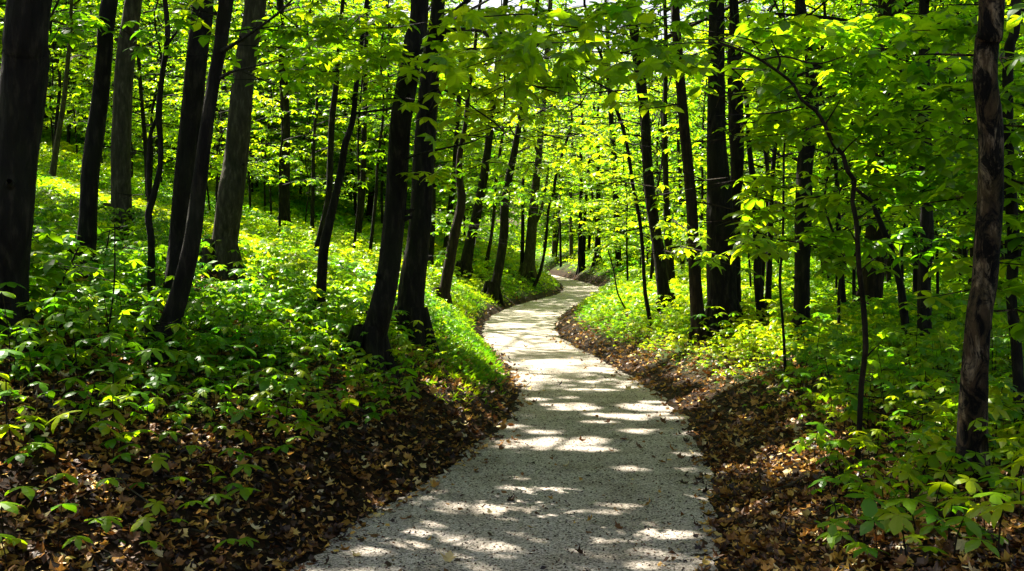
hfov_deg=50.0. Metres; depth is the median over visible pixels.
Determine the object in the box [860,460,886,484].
seedling
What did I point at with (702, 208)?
understory tree
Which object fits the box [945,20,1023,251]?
understory tree
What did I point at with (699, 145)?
understory tree
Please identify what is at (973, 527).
seedling
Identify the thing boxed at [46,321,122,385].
seedling
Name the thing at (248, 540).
seedling
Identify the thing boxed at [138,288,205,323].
seedling
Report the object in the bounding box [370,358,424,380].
seedling
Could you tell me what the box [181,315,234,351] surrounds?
seedling
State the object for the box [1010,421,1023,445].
seedling
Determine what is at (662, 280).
leaning tree
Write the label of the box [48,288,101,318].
seedling
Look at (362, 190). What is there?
young tree
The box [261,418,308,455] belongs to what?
seedling
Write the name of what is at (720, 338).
seedling
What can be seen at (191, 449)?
seedling
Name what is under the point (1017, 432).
seedling
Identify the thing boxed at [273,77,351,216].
understory tree
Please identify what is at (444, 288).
leaning tree
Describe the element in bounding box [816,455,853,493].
seedling
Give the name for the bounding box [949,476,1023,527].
seedling
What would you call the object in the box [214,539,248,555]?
seedling
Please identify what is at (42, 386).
seedling
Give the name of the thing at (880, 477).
seedling
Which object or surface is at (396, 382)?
seedling
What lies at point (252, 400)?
seedling
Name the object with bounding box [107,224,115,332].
sapling
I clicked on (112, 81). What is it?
understory tree
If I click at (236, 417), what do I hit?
seedling
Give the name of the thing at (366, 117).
young tree
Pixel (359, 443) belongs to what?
fallen twig
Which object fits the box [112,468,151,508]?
fallen twig
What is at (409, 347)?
seedling
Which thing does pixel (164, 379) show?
seedling
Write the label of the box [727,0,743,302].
forest tree
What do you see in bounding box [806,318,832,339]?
seedling
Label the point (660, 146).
background tree
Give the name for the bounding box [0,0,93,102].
background tree
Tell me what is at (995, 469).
seedling
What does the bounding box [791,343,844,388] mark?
seedling
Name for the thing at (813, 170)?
background tree
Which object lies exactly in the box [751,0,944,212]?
forest tree
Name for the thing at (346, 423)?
seedling
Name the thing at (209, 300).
seedling
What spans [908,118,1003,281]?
understory tree
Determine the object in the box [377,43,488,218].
background tree
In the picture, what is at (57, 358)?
seedling
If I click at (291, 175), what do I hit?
understory tree
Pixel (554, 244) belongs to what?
background tree
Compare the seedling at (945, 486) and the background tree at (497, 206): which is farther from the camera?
the background tree at (497, 206)
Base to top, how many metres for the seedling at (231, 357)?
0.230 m
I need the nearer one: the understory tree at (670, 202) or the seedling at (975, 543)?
the seedling at (975, 543)
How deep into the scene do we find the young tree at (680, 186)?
32.55 m
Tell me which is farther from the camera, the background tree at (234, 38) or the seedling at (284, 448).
the background tree at (234, 38)
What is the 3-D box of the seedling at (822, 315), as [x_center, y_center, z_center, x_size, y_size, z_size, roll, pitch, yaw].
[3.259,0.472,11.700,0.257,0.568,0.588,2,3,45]
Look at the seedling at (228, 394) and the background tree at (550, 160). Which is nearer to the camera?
the seedling at (228, 394)
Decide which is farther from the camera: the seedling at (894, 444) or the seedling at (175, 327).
the seedling at (175, 327)
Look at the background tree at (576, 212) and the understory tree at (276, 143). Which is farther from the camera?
the background tree at (576, 212)
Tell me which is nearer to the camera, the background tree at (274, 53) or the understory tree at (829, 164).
the understory tree at (829, 164)
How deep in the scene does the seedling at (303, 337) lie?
8.30 m
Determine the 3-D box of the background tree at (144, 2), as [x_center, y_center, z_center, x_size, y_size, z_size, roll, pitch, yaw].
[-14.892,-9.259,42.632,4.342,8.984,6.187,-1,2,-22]
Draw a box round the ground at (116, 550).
[0,164,1023,570]
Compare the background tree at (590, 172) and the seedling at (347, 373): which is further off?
the background tree at (590, 172)
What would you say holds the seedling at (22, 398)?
on the ground at (116, 550)
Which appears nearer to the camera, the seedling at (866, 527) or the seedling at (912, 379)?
the seedling at (866, 527)
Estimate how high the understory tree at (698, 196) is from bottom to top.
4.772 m
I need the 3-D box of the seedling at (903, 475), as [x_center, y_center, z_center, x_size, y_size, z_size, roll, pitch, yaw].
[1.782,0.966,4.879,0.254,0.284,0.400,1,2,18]
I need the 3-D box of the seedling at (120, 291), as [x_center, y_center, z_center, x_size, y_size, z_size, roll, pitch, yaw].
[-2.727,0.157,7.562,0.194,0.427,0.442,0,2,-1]
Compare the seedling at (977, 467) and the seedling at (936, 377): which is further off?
the seedling at (936, 377)
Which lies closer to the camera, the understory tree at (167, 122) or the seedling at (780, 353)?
the seedling at (780, 353)
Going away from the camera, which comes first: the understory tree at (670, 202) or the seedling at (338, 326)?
the seedling at (338, 326)
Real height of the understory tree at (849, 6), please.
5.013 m
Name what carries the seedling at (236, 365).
on the ground at (116, 550)
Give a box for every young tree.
[0,0,144,178]
[161,0,277,196]
[289,0,379,234]
[298,0,415,249]
[309,0,401,238]
[314,0,344,251]
[340,14,493,266]
[437,0,505,254]
[440,0,576,268]
[464,0,565,264]
[516,26,627,275]
[539,106,590,267]
[566,65,609,270]
[624,0,761,271]
[729,0,766,325]
[740,0,1017,293]
[765,4,796,315]
[851,0,1023,293]
[862,182,910,359]
[936,35,1023,116]
[1002,0,1023,436]
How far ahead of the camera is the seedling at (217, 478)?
5.63 m
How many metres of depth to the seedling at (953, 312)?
10.27 m
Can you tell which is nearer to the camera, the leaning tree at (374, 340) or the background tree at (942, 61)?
the leaning tree at (374, 340)
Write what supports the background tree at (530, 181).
on the ground at (116, 550)
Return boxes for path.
[290,275,721,570]
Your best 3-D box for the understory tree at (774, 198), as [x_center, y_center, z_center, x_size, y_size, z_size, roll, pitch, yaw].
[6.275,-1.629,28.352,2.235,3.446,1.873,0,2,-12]
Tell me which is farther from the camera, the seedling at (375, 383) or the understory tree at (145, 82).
the understory tree at (145, 82)
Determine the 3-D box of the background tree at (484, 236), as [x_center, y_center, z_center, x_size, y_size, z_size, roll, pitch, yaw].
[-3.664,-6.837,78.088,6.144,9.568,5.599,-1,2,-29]
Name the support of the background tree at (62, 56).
on the ground at (116, 550)
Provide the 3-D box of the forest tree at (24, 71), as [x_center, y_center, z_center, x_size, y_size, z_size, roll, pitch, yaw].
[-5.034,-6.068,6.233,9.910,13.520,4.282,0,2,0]
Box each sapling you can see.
[42,247,78,317]
[63,0,231,299]
[103,229,110,264]
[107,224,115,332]
[253,56,267,190]
[327,0,446,252]
[514,43,595,287]
[583,0,651,327]
[593,10,1016,459]
[608,250,625,309]
[707,0,948,378]
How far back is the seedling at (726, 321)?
13.27 m
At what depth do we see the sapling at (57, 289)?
7.26 m
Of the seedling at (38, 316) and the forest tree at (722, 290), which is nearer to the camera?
the seedling at (38, 316)
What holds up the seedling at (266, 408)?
on the ground at (116, 550)
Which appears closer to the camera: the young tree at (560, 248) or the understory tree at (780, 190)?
the understory tree at (780, 190)
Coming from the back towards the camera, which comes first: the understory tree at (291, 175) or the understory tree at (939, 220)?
the understory tree at (291, 175)
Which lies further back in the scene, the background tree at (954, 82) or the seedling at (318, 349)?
the background tree at (954, 82)
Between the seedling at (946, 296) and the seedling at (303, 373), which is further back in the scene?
the seedling at (946, 296)
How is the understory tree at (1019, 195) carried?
on the ground at (116, 550)
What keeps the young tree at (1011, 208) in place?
on the ground at (116, 550)
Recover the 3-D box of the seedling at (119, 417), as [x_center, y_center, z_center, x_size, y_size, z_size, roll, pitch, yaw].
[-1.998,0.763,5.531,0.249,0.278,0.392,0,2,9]
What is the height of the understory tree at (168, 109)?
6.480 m
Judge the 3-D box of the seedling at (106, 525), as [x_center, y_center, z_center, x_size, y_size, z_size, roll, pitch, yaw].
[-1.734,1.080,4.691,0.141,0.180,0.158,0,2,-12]
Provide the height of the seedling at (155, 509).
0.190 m
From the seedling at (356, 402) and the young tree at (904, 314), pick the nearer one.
the seedling at (356, 402)
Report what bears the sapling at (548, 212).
on the ground at (116, 550)
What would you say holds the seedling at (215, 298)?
on the ground at (116, 550)
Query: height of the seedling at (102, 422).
0.331 m
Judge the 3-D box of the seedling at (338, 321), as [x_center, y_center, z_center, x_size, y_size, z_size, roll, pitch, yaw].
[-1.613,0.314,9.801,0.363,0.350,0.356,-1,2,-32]
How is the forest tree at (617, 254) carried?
on the ground at (116, 550)
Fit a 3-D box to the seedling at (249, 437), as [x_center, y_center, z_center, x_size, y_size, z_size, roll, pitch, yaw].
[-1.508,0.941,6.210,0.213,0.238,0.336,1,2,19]
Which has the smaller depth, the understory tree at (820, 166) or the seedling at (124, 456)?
the seedling at (124, 456)
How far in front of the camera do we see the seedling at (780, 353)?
11.01 m
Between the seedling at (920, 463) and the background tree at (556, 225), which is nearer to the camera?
the seedling at (920, 463)
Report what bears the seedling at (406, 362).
on the ground at (116, 550)
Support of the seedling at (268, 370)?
on the ground at (116, 550)
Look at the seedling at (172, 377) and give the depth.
6.76 m
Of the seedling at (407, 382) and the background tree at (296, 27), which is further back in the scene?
the background tree at (296, 27)
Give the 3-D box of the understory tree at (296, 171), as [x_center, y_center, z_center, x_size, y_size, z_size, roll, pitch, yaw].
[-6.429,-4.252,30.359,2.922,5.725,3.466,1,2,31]
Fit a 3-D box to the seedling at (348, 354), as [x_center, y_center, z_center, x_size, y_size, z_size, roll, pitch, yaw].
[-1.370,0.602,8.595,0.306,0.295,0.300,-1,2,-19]
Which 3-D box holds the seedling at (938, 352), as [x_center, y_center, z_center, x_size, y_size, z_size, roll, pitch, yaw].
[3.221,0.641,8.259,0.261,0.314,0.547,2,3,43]
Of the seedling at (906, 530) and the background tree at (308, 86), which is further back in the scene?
the background tree at (308, 86)
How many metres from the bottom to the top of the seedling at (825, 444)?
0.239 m
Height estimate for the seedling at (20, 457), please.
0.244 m
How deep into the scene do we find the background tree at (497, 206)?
51.76 m
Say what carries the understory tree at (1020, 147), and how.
on the ground at (116, 550)
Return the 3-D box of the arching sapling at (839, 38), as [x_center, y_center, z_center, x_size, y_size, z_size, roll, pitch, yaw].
[2.099,-0.252,6.955,3.089,3.250,2.822,0,2,0]
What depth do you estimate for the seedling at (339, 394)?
7.36 m
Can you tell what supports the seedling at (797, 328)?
on the ground at (116, 550)
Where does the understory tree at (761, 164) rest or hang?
on the ground at (116, 550)
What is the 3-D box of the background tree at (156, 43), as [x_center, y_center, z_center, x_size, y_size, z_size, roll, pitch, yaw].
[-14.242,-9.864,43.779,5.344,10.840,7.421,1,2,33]
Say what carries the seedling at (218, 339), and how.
on the ground at (116, 550)
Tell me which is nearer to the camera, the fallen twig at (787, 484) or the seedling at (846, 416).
the fallen twig at (787, 484)
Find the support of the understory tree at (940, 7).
on the ground at (116, 550)
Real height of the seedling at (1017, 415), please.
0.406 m
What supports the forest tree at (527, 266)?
on the ground at (116, 550)
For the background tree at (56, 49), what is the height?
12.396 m
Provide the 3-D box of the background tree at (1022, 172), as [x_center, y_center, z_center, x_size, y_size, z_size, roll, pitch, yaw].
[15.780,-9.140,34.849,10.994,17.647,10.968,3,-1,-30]
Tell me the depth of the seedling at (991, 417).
5.68 m
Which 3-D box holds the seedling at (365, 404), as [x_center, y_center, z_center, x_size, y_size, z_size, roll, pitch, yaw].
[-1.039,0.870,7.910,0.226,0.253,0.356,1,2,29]
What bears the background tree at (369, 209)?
on the ground at (116, 550)
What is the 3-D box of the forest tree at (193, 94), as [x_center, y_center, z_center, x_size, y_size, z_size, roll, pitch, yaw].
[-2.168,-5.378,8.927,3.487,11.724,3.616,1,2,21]
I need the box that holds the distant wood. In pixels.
[49,17,1005,246]
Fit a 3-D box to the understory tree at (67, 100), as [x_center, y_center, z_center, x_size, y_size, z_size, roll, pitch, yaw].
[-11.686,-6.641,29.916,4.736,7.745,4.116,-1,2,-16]
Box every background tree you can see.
[0,0,89,99]
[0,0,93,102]
[0,0,119,135]
[0,0,163,40]
[0,0,180,143]
[48,0,148,125]
[52,0,226,169]
[55,1,188,52]
[64,0,234,161]
[64,0,291,152]
[72,0,176,154]
[73,1,170,129]
[83,0,187,152]
[133,0,359,191]
[145,0,352,151]
[164,0,337,157]
[205,0,347,175]
[210,0,351,182]
[211,0,326,157]
[228,0,412,189]
[247,0,429,215]
[252,0,376,199]
[253,0,487,222]
[275,0,475,232]
[295,0,367,201]
[311,24,408,191]
[322,0,545,214]
[328,0,531,209]
[365,0,563,219]
[376,9,510,211]
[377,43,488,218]
[435,150,499,239]
[436,25,551,234]
[437,186,490,238]
[439,0,532,234]
[494,0,632,255]
[514,35,587,248]
[518,98,613,260]
[525,50,633,253]
[549,147,603,238]
[550,83,634,236]
[562,0,704,227]
[566,0,706,251]
[570,55,700,264]
[580,33,707,242]
[606,86,669,220]
[620,0,785,218]
[633,0,786,194]
[633,50,705,221]
[641,0,757,196]
[668,0,959,276]
[673,4,833,249]
[684,15,794,227]
[698,0,786,195]
[741,1,904,234]
[741,3,858,219]
[767,0,1023,153]
[776,56,867,232]
[785,0,1023,217]
[817,0,1023,259]
[820,0,1023,252]
[849,18,1023,249]
[861,0,1023,151]
[863,0,1021,246]
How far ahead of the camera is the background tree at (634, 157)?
89.02 m
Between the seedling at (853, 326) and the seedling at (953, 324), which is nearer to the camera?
the seedling at (953, 324)
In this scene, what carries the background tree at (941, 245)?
on the ground at (116, 550)
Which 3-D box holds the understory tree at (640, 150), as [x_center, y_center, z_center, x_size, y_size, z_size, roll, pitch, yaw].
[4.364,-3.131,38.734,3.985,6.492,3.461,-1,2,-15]
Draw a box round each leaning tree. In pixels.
[137,0,356,367]
[225,0,509,377]
[313,0,391,318]
[397,0,646,306]
[432,0,481,307]
[437,0,624,279]
[629,17,675,312]
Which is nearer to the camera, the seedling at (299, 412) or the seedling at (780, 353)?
the seedling at (299, 412)
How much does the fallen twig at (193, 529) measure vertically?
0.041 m
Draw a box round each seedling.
[0,282,47,319]
[0,291,39,371]
[0,301,64,347]
[0,343,69,395]
[0,349,47,423]
[0,381,32,407]
[0,390,44,446]
[0,425,46,468]
[0,501,23,538]
[0,534,15,568]
[1,326,65,387]
[3,503,103,552]
[4,486,41,505]
[13,343,80,393]
[16,384,138,441]
[16,390,77,427]
[27,410,81,463]
[29,285,90,338]
[36,302,65,328]
[38,297,103,350]
[39,320,59,331]
[45,473,77,503]
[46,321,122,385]
[47,338,109,372]
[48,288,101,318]
[53,376,99,409]
[57,362,148,427]
[58,301,135,359]
[60,291,120,332]
[78,326,111,347]
[79,336,163,378]
[86,350,141,383]
[88,516,122,550]
[92,426,139,462]
[93,478,122,505]
[94,289,163,337]
[97,373,143,414]
[97,408,156,452]
[100,277,130,324]
[110,311,187,350]
[114,402,182,450]
[115,380,182,434]
[117,372,180,419]
[117,513,163,554]
[123,344,180,378]
[125,299,152,331]
[127,455,192,492]
[128,306,189,341]
[128,374,215,413]
[131,349,175,392]
[132,499,187,533]
[133,291,184,335]
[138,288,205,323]
[149,453,169,459]
[153,343,201,369]
[155,287,216,329]
[159,358,214,395]
[164,400,215,445]
[167,361,186,386]
[168,387,226,423]
[177,325,212,353]
[177,384,245,421]
[177,501,208,518]
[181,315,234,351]
[181,354,258,396]
[182,445,204,461]
[183,296,215,326]
[191,325,240,363]
[192,306,231,348]
[193,366,248,405]
[196,360,220,380]
[197,304,244,334]
[198,464,243,493]
[202,296,240,315]
[202,494,231,515]
[208,316,268,341]
[209,345,256,380]
[212,409,294,448]
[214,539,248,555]
[216,354,274,377]
[218,272,261,326]
[218,448,243,469]
[223,383,273,422]
[223,392,278,423]
[226,314,273,358]
[226,487,260,519]
[227,359,289,395]
[231,464,263,485]
[232,429,274,463]
[234,377,302,417]
[235,332,276,358]
[236,537,257,549]
[241,293,273,345]
[243,377,302,397]
[249,384,331,444]
[259,359,298,385]
[260,345,313,374]
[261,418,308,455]
[262,362,320,406]
[263,317,305,346]
[267,377,331,416]
[270,392,337,446]
[271,306,303,327]
[273,328,308,351]
[278,336,324,365]
[279,370,343,411]
[283,334,337,375]
[283,369,323,391]
[287,392,340,420]
[288,366,324,384]
[290,309,321,329]
[291,291,338,329]
[296,322,325,342]
[296,380,336,402]
[303,291,324,321]
[309,323,360,360]
[310,369,361,402]
[311,301,354,326]
[311,307,337,359]
[316,355,362,393]
[316,406,358,429]
[318,343,356,374]
[323,350,364,391]
[327,297,354,315]
[328,342,365,364]
[328,398,383,428]
[335,298,366,322]
[338,364,370,382]
[343,390,379,418]
[345,391,389,420]
[347,352,383,386]
[350,354,380,370]
[350,369,382,398]
[353,303,396,323]
[353,376,373,399]
[355,347,378,363]
[357,355,391,385]
[360,373,415,408]
[362,368,432,404]
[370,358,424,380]
[372,393,396,418]
[375,362,411,383]
[380,380,411,406]
[386,349,414,368]
[386,366,420,395]
[388,316,407,338]
[388,333,413,350]
[389,321,411,345]
[389,330,407,344]
[392,310,423,346]
[683,306,728,338]
[704,306,738,332]
[707,330,743,349]
[743,319,769,361]
[754,299,795,349]
[756,333,782,351]
[773,334,803,359]
[777,366,804,382]
[778,362,837,390]
[778,373,826,407]
[784,357,815,387]
[786,315,823,365]
[786,321,841,362]
[787,320,818,345]
[788,422,829,456]
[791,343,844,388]
[800,303,832,334]
[801,394,827,414]
[804,439,828,456]
[805,433,826,453]
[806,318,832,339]
[807,476,881,517]
[810,341,846,370]
[810,351,846,420]
[815,411,871,445]
[815,492,895,553]
[816,377,884,430]
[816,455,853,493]
[818,305,860,333]
[819,440,863,475]
[822,449,864,484]
[825,360,911,428]
[825,440,859,469]
[826,330,861,366]
[828,362,852,383]
[832,474,862,500]
[833,516,927,563]
[834,379,904,440]
[835,518,862,542]
[837,349,859,384]
[842,482,875,513]
[843,323,861,333]
[847,373,920,430]
[847,420,937,462]
[848,490,908,532]
[849,350,915,413]
[849,429,871,455]
[853,507,948,567]
[854,433,896,467]
[855,367,900,401]
[859,420,911,453]
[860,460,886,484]
[861,456,905,498]
[864,478,906,512]
[868,299,899,328]
[868,323,902,348]
[870,429,901,453]
[877,367,951,416]
[878,499,914,534]
[880,290,950,362]
[880,346,937,389]
[880,358,927,415]
[884,498,926,532]
[885,378,917,397]
[885,464,926,496]
[885,468,942,519]
[886,439,930,482]
[889,358,929,381]
[892,382,955,426]
[893,314,931,345]
[893,451,973,500]
[902,305,956,341]
[906,416,953,455]
[906,432,955,468]
[907,482,971,526]
[910,383,957,421]
[910,442,984,483]
[913,455,939,489]
[914,341,962,368]
[918,496,975,543]
[921,341,950,359]
[922,349,961,384]
[922,433,995,474]
[926,347,959,382]
[929,468,977,505]
[930,414,956,440]
[931,368,960,393]
[931,501,1007,549]
[932,295,960,324]
[936,516,982,561]
[939,310,963,344]
[940,308,958,326]
[941,474,982,520]
[946,299,1009,373]
[947,359,1011,377]
[947,364,960,377]
[949,413,1000,449]
[949,437,1018,476]
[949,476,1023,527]
[953,462,982,492]
[953,501,1023,562]
[955,382,1023,448]
[973,492,1014,526]
[978,460,1023,511]
[979,455,1023,489]
[982,447,1023,477]
[988,429,1009,449]
[989,348,1011,374]
[991,349,1023,389]
[993,405,1023,433]
[995,437,1023,460]
[1004,476,1023,518]
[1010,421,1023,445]
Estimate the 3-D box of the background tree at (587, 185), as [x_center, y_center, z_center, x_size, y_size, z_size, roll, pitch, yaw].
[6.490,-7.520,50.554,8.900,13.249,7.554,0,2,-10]
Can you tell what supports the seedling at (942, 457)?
on the ground at (116, 550)
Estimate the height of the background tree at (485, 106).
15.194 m
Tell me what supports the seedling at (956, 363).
on the ground at (116, 550)
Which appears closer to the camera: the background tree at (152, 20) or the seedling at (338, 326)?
the seedling at (338, 326)
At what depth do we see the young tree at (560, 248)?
65.67 m
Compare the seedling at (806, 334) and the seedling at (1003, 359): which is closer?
the seedling at (1003, 359)
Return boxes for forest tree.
[0,0,111,351]
[48,0,183,278]
[103,0,145,238]
[161,0,213,297]
[170,0,391,229]
[197,0,266,282]
[440,0,627,285]
[529,34,619,262]
[533,0,676,267]
[539,0,779,283]
[564,0,783,344]
[626,0,933,356]
[705,0,748,337]
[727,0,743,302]
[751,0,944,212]
[789,0,818,336]
[850,0,1023,311]
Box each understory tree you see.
[0,0,155,145]
[0,5,54,124]
[40,0,276,200]
[43,0,113,154]
[43,0,169,168]
[45,7,111,151]
[46,1,110,160]
[67,0,162,140]
[76,0,236,187]
[76,3,179,176]
[106,0,214,143]
[132,19,215,189]
[133,13,214,164]
[136,1,251,170]
[144,58,253,213]
[162,0,291,209]
[163,5,279,165]
[179,54,287,183]
[208,5,309,213]
[209,0,369,236]
[212,33,324,214]
[227,32,318,210]
[254,95,354,223]
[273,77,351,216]
[569,101,662,283]
[583,107,687,258]
[594,16,706,280]
[600,157,686,272]
[603,75,706,275]
[629,0,791,259]
[639,144,698,261]
[645,0,919,292]
[649,137,705,255]
[659,78,755,233]
[662,0,794,241]
[662,0,819,239]
[674,102,796,289]
[690,0,954,309]
[692,0,832,253]
[721,52,918,329]
[741,113,820,264]
[742,52,795,264]
[743,135,818,242]
[744,115,818,241]
[744,155,791,245]
[770,0,950,300]
[775,1,1023,287]
[775,91,865,283]
[776,93,916,293]
[777,0,973,277]
[785,0,898,278]
[785,74,903,256]
[786,91,860,274]
[797,0,1023,258]
[811,44,973,281]
[814,0,1018,264]
[823,2,975,235]
[833,1,967,259]
[841,51,1023,293]
[882,47,1023,238]
[892,1,1023,257]
[900,52,1023,280]
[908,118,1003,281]
[938,1,1023,267]
[939,69,1023,257]
[940,18,1023,258]
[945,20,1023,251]
[951,33,1023,227]
[1003,122,1023,232]
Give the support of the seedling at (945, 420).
on the ground at (116, 550)
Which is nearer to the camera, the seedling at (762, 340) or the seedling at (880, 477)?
the seedling at (880, 477)
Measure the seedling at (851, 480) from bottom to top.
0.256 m
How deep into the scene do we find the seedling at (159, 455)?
5.63 m
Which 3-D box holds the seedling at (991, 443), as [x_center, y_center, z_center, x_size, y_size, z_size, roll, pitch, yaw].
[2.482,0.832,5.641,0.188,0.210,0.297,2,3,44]
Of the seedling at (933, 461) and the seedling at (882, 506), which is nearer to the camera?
the seedling at (882, 506)
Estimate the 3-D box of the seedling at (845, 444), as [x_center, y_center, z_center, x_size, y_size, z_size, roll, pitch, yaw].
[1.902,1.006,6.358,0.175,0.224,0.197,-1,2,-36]
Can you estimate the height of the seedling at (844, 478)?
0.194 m
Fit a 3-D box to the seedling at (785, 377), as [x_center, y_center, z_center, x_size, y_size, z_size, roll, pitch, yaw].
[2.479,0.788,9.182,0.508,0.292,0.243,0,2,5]
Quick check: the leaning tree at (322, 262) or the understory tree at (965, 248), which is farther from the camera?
the understory tree at (965, 248)
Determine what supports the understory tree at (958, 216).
on the ground at (116, 550)
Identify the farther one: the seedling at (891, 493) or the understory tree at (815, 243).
the understory tree at (815, 243)
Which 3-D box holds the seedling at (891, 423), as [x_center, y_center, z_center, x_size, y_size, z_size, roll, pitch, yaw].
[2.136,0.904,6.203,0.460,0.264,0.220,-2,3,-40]
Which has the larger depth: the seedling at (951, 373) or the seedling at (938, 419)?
the seedling at (951, 373)
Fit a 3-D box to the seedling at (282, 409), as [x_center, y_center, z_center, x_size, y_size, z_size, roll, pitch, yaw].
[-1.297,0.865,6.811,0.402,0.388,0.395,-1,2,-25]
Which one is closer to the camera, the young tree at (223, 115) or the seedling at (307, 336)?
the seedling at (307, 336)
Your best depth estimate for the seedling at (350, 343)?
8.81 m
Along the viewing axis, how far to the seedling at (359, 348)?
9.22 m
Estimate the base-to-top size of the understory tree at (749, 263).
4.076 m
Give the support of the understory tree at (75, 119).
on the ground at (116, 550)
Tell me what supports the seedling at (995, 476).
on the ground at (116, 550)
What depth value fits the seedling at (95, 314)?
6.55 m
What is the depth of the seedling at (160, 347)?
6.84 m
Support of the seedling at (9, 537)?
on the ground at (116, 550)
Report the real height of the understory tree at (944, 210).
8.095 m
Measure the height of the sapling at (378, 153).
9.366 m
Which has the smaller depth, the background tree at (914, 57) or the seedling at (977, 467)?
the seedling at (977, 467)
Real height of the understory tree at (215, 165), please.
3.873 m
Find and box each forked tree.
[359,0,727,356]
[533,0,653,268]
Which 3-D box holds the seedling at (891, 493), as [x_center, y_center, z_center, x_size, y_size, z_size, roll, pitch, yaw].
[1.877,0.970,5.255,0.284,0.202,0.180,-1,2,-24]
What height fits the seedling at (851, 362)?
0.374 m
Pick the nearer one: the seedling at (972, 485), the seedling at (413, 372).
the seedling at (972, 485)
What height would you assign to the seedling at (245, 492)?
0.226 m
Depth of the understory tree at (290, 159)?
24.05 m
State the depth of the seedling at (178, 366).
6.82 m
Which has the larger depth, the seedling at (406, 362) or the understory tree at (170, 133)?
the understory tree at (170, 133)
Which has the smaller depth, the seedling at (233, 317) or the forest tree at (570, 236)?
the seedling at (233, 317)
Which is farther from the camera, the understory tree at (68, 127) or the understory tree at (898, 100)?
the understory tree at (68, 127)
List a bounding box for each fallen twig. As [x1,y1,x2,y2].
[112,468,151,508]
[190,523,227,531]
[241,417,266,424]
[340,430,383,454]
[746,432,771,448]
[765,475,806,490]
[793,515,845,523]
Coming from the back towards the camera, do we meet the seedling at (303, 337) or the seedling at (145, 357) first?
the seedling at (303, 337)
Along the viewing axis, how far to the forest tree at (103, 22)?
8.72 m
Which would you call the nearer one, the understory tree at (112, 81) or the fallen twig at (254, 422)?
the fallen twig at (254, 422)
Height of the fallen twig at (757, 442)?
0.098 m
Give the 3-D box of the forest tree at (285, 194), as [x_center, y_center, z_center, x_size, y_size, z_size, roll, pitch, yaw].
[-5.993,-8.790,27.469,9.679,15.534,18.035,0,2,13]
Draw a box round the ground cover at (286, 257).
[0,127,1023,547]
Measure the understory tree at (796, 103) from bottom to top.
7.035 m
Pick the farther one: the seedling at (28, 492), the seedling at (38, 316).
the seedling at (38, 316)
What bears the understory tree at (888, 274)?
on the ground at (116, 550)
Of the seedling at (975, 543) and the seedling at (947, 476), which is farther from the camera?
the seedling at (947, 476)
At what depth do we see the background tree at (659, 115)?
56.54 m
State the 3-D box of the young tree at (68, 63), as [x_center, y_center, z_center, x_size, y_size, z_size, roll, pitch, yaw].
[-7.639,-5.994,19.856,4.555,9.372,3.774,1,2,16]
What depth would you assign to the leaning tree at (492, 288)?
27.56 m
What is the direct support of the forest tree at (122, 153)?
on the ground at (116, 550)
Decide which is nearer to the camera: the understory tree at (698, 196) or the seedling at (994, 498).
the seedling at (994, 498)
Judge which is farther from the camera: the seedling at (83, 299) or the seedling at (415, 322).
the seedling at (415, 322)
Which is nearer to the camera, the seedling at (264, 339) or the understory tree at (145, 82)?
the seedling at (264, 339)
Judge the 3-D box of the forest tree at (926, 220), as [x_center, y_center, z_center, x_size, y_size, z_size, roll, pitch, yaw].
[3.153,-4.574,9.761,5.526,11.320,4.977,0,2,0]
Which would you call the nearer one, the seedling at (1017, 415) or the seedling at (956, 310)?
the seedling at (1017, 415)
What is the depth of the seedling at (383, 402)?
7.61 m
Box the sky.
[175,0,943,229]
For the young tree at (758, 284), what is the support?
on the ground at (116, 550)
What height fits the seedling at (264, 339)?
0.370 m
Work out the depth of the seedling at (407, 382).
8.35 m
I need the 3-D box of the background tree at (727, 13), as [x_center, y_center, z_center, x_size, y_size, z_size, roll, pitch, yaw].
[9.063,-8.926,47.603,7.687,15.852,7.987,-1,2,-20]
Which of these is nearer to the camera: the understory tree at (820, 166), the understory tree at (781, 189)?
the understory tree at (820, 166)
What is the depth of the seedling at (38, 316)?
6.35 m
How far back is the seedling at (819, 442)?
6.62 m
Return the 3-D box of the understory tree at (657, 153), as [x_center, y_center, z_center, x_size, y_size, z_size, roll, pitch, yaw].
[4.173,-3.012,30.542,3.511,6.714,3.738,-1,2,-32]
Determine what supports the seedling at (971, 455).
on the ground at (116, 550)
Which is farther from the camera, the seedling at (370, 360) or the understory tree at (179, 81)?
the understory tree at (179, 81)
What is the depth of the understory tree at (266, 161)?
28.84 m
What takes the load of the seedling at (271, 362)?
on the ground at (116, 550)
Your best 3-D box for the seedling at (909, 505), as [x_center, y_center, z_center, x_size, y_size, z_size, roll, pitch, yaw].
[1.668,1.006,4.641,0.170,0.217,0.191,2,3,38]
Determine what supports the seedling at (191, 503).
on the ground at (116, 550)
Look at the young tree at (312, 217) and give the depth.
27.41 m
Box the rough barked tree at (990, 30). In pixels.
[847,0,1023,488]
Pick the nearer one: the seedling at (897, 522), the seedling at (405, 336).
the seedling at (897, 522)
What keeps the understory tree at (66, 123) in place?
on the ground at (116, 550)
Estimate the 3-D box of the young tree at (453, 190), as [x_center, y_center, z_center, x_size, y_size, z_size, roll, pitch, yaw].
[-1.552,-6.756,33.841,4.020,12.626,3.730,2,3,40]
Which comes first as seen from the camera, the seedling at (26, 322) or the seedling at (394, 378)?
the seedling at (26, 322)
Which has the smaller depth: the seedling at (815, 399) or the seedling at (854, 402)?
the seedling at (854, 402)
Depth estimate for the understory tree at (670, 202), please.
40.02 m
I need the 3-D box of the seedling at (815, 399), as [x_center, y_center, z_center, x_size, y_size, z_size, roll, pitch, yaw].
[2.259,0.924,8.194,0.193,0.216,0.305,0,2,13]
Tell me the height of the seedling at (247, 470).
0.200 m
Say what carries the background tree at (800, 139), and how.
on the ground at (116, 550)

